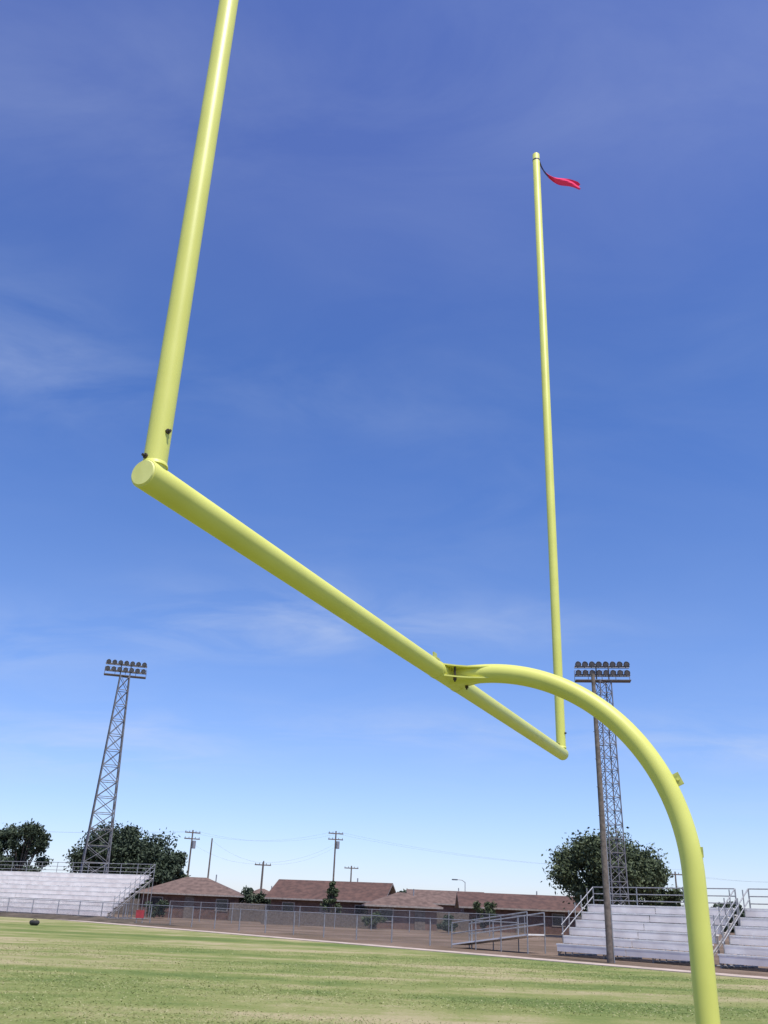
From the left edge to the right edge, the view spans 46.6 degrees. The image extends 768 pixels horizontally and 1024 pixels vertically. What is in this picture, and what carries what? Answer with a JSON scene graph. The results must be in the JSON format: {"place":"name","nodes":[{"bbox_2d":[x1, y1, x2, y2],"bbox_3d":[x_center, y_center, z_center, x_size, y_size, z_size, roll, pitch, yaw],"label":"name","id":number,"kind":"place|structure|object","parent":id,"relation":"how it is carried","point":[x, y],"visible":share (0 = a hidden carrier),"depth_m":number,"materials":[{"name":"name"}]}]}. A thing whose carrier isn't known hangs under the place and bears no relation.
{"place":"outdoors","nodes":[
{"label":"outdoors","id":0,"kind":"place"},
{"bbox_2d":[29,919,39,925],"bbox_3d":[-18.878,22.151,48.115,0.563,0.330,0.260,-1,-24,6],"label":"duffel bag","id":1,"kind":"object","parent":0,"point":[36,922],"visible":1,"depth_m":48.02,"materials":[{"name":"black fabric"}]},
{"bbox_2d":[0,912,178,925],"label":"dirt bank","id":2,"kind":"structure","parent":0,"point":[66,917],"depth_m":62.37,"materials":[{"name":"brown soil"}]},
{"bbox_2d":[0,917,767,1023],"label":"grass field","id":3,"kind":"structure","parent":0,"point":[122,937],"depth_m":19.52,"materials":[{"name":"green plant"}]},
{"bbox_2d":[131,0,720,1023],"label":"football goalpost","id":4,"kind":"object","parent":3,"relation":"on","point":[155,478],"visible":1,"depth_m":5.21,"materials":[{"name":"yellow metal"}]},
{"bbox_2d":[0,0,767,910],"label":"sky","id":5,"kind":"structure","parent":0,"point":[360,387],"materials":[{"name":"blue"}]},
{"bbox_2d":[2,902,767,976],"bbox_3d":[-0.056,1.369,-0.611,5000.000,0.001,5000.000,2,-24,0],"label":"ground","id":6,"kind":"structure","parent":0,"point":[536,946],"depth_m":51.30,"materials":[{"name":"brown soil"}]},
{"bbox_2d":[0,818,53,906],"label":"shade tree","id":7,"kind":"object","parent":6,"relation":"on","point":[34,836],"visible":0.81,"depth_m":109.49,"materials":[{"name":"green plant"}]},
{"bbox_2d":[0,861,155,918],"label":"bleachers","id":8,"kind":"object","parent":6,"relation":"on","point":[126,883],"visible":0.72,"depth_m":77.08,"materials":[{"name":"metal"}]},
{"bbox_2d":[77,659,146,905],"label":"floodlight tower","id":9,"kind":"structure","parent":6,"relation":"on","point":[128,677],"depth_m":91.03,"materials":[{"name":"metal"}]},
{"bbox_2d":[62,820,179,910],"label":"shade tree","id":10,"kind":"object","parent":6,"relation":"on","point":[129,847],"visible":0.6,"depth_m":113.98,"materials":[{"name":"green plant"}]},
{"bbox_2d":[135,909,144,921],"bbox_3d":[-16.543,27.414,60.327,0.550,0.900,0.090,2,-24,0],"label":"red sign","id":11,"kind":"object","parent":6,"relation":"on","point":[139,913],"visible":0.86,"depth_m":60.34,"materials":[{"name":"paint"}]},
{"bbox_2d":[144,899,168,916],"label":"shrub","id":12,"kind":"object","parent":6,"relation":"on","point":[161,902],"visible":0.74,"depth_m":81.64,"materials":[{"name":"green plant"}]},
{"bbox_2d":[136,844,190,893],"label":"shade tree","id":13,"kind":"object","parent":6,"relation":"on","point":[176,862],"visible":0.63,"depth_m":113.16,"materials":[{"name":"green plant"}]},
{"bbox_2d":[139,893,242,919],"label":"walls","id":14,"kind":"structure","parent":6,"relation":"on","point":[175,898],"depth_m":87.79,"materials":[{"name":"brown brick"}]},
{"bbox_2d":[183,896,194,918],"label":"door","id":15,"kind":"structure","parent":14,"relation":"attached to","point":[191,904],"depth_m":87.69,"materials":[{"name":"grey wood"}]},
{"bbox_2d":[151,896,228,911],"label":"window frames","id":16,"kind":"structure","parent":14,"relation":"attached to","point":[215,903],"depth_m":87.86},
{"bbox_2d":[151,897,241,910],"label":"window panes","id":17,"kind":"object","parent":16,"relation":"in","point":[154,900],"visible":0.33,"depth_m":87.82,"materials":[{"name":"grey glass"}]},
{"bbox_2d":[135,877,249,897],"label":"roof","id":18,"kind":"structure","parent":14,"relation":"on","point":[198,886],"depth_m":89.06,"materials":[{"name":"brown"}]},
{"bbox_2d":[184,830,200,876],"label":"utility pole","id":19,"kind":"object","parent":6,"relation":"on","point":[193,845],"visible":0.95,"depth_m":122.39,"materials":[{"name":"brown wood"}]},
{"bbox_2d":[207,838,212,877],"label":"utility pole","id":20,"kind":"object","parent":6,"relation":"on","point":[209,859],"visible":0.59,"depth_m":100.40,"materials":[{"name":"brown wood"}]},
{"bbox_2d":[239,885,270,912],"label":"tree","id":21,"kind":"object","parent":6,"relation":"on","point":[258,898],"visible":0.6,"depth_m":89.75,"materials":[{"name":"green plant"}]},
{"bbox_2d":[243,886,271,918],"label":"garage","id":22,"kind":"structure","parent":6,"relation":"on","point":[263,890],"depth_m":102.09,"materials":[{"name":"brown brick"}]},
{"bbox_2d":[0,898,516,951],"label":"chain link fence","id":23,"kind":"object","parent":6,"relation":"on","point":[356,932],"visible":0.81,"depth_m":50.68,"materials":[{"name":"metal"}]},
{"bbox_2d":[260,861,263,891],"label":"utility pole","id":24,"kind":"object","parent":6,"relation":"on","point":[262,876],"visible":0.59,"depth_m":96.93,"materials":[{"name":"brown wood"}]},
{"bbox_2d":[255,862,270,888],"bbox_3d":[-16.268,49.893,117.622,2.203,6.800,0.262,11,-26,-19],"label":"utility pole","id":25,"kind":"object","parent":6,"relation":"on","point":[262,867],"visible":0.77,"depth_m":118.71,"materials":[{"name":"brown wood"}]},
{"bbox_2d":[270,892,390,926],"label":"walls","id":26,"kind":"structure","parent":6,"relation":"on","point":[315,905],"depth_m":83.93,"materials":[{"name":"brown brick"}]},
{"bbox_2d":[319,901,327,923],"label":"door","id":27,"kind":"structure","parent":26,"relation":"attached to","point":[322,910],"depth_m":83.55,"materials":[{"name":"grey wood"}]},
{"bbox_2d":[282,902,366,917],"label":"window frames","id":28,"kind":"structure","parent":26,"relation":"attached to","point":[294,906],"depth_m":84.23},
{"bbox_2d":[282,903,366,916],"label":"window panes","id":29,"kind":"object","parent":28,"relation":"in","point":[360,908],"visible":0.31,"depth_m":83.01,"materials":[{"name":"grey glass"}]},
{"bbox_2d":[264,879,395,902],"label":"roof","id":30,"kind":"structure","parent":26,"relation":"on","point":[316,890],"depth_m":85.48,"materials":[{"name":"brown"}]},
{"bbox_2d":[320,880,341,919],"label":"conifer tree","id":31,"kind":"object","parent":6,"relation":"on","point":[332,891],"visible":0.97,"depth_m":79.05,"materials":[{"name":"green plant"}]},
{"bbox_2d":[328,831,342,880],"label":"utility pole","id":32,"kind":"object","parent":6,"relation":"on","point":[337,843],"visible":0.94,"depth_m":127.32,"materials":[{"name":"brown wood"}]},
{"bbox_2d":[69,831,750,881],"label":"overhead wires","id":33,"kind":"object","parent":32,"relation":"attached to","point":[374,841],"visible":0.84,"depth_m":123.05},
{"bbox_2d":[344,866,357,881],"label":"utility pole","id":34,"kind":"object","parent":6,"relation":"on","point":[351,868],"visible":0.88,"depth_m":139.13,"materials":[{"name":"brown wood"}]},
{"bbox_2d":[361,912,386,928],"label":"shrub","id":35,"kind":"object","parent":6,"relation":"on","point":[376,920],"visible":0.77,"depth_m":75.31,"materials":[{"name":"green plant"}]},
{"bbox_2d":[0,884,764,932],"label":"distant trees","id":36,"kind":"object","parent":6,"relation":"on","point":[714,906],"visible":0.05,"depth_m":170.57,"materials":[{"name":"green plant"}]},
{"bbox_2d":[105,898,686,934],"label":"wooden fence","id":37,"kind":"object","parent":6,"relation":"on","point":[464,916],"visible":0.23,"depth_m":82.07,"materials":[{"name":"brown wood"}]},
{"bbox_2d":[367,906,436,930],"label":"walls","id":38,"kind":"structure","parent":6,"relation":"on","point":[412,912],"depth_m":77.77,"materials":[{"name":"beige brick"}]},
{"bbox_2d":[367,908,393,921],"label":"window frames","id":39,"kind":"structure","parent":38,"relation":"attached to","point":[385,908],"depth_m":77.91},
{"bbox_2d":[367,909,392,920],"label":"window panes","id":40,"kind":"object","parent":39,"relation":"in","point":[386,912],"visible":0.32,"depth_m":77.76,"materials":[{"name":"grey glass"}]},
{"bbox_2d":[361,892,442,908],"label":"roof","id":41,"kind":"structure","parent":38,"relation":"on","point":[401,900],"depth_m":78.46,"materials":[{"name":"brown"}]},
{"bbox_2d":[414,908,424,929],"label":"door","id":42,"kind":"structure","parent":38,"relation":"attached to","point":[419,914],"depth_m":77.77,"materials":[{"name":"grey wood"}]},
{"bbox_2d":[168,901,681,941],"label":"chain link fence","id":43,"kind":"object","parent":6,"relation":"on","point":[378,918],"visible":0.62,"depth_m":69.11,"materials":[{"name":"metal"}]},
{"bbox_2d":[437,914,457,931],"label":"shrub","id":44,"kind":"object","parent":6,"relation":"on","point":[446,921],"visible":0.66,"depth_m":72.28,"materials":[{"name":"green plant"}]},
{"bbox_2d":[437,905,459,921],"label":"walls","id":45,"kind":"structure","parent":6,"relation":"on","point":[449,908],"depth_m":99.20,"materials":[{"name":"beige brick"}]},
{"bbox_2d":[406,889,483,904],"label":"roof","id":46,"kind":"structure","parent":45,"relation":"on","point":[439,897],"depth_m":101.38,"materials":[{"name":"brown"}]},
{"bbox_2d":[470,900,496,930],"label":"tree","id":47,"kind":"object","parent":6,"relation":"on","point":[489,907],"visible":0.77,"depth_m":78.25,"materials":[{"name":"green plant"}]},
{"bbox_2d":[451,911,545,953],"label":"access ramp","id":48,"kind":"structure","parent":6,"relation":"on","point":[518,937],"depth_m":40.38,"materials":[{"name":"metal"}]},
{"bbox_2d":[460,908,577,935],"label":"walls","id":49,"kind":"structure","parent":6,"relation":"on","point":[504,912],"depth_m":83.33,"materials":[{"name":"brown brick"}]},
{"bbox_2d":[461,910,565,926],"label":"window frames","id":50,"kind":"structure","parent":49,"relation":"attached to","point":[552,919],"depth_m":83.35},
{"bbox_2d":[461,911,564,925],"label":"window panes","id":51,"kind":"object","parent":50,"relation":"in","point":[558,920],"visible":0.31,"depth_m":83.32,"materials":[{"name":"grey glass"}]},
{"bbox_2d":[455,892,582,912],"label":"roof","id":52,"kind":"structure","parent":49,"relation":"on","point":[525,902],"depth_m":85.33,"materials":[{"name":"brown"}]},
{"bbox_2d":[516,910,525,932],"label":"door","id":53,"kind":"structure","parent":49,"relation":"attached to","point":[522,921],"depth_m":83.31,"materials":[{"name":"grey wood"}]},
{"bbox_2d":[574,661,630,940],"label":"floodlight tower","id":54,"kind":"structure","parent":6,"relation":"on","point":[612,664],"depth_m":71.32,"materials":[{"name":"metal"}]},
{"bbox_2d":[591,674,614,962],"bbox_3d":[8.715,11.963,35.672,0.346,11.100,0.270,2,-24,0],"label":"wooden pole","id":55,"kind":"object","parent":6,"relation":"on","point":[607,911],"visible":0.88,"depth_m":34.94,"materials":[{"name":"brown wood"}]},
{"bbox_2d":[540,826,673,928],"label":"shade tree","id":56,"kind":"object","parent":6,"relation":"on","point":[583,856],"visible":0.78,"depth_m":74.42,"materials":[{"name":"green plant"}]},
{"bbox_2d":[556,887,743,966],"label":"bleachers","id":57,"kind":"object","parent":6,"relation":"on","point":[634,919],"visible":0.81,"depth_m":36.62,"materials":[{"name":"metal"}]},
{"bbox_2d":[624,868,683,924],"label":"shade tree","id":58,"kind":"object","parent":6,"relation":"on","point":[669,898],"visible":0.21,"depth_m":76.23,"materials":[{"name":"green plant"}]},
{"bbox_2d":[671,872,681,916],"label":"utility pole","id":59,"kind":"object","parent":6,"relation":"on","point":[675,874],"visible":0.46,"depth_m":116.27,"materials":[{"name":"brown wood"}]},
{"bbox_2d":[718,888,767,968],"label":"bleachers","id":60,"kind":"object","parent":6,"relation":"on","point":[743,929],"visible":0.97,"depth_m":33.17,"materials":[{"name":"metal"}]},
{"bbox_2d":[55,919,767,979],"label":"concrete path","id":61,"kind":"structure","parent":0,"point":[623,966],"depth_m":35.86,"materials":[{"name":"grey concrete"}]}
]}

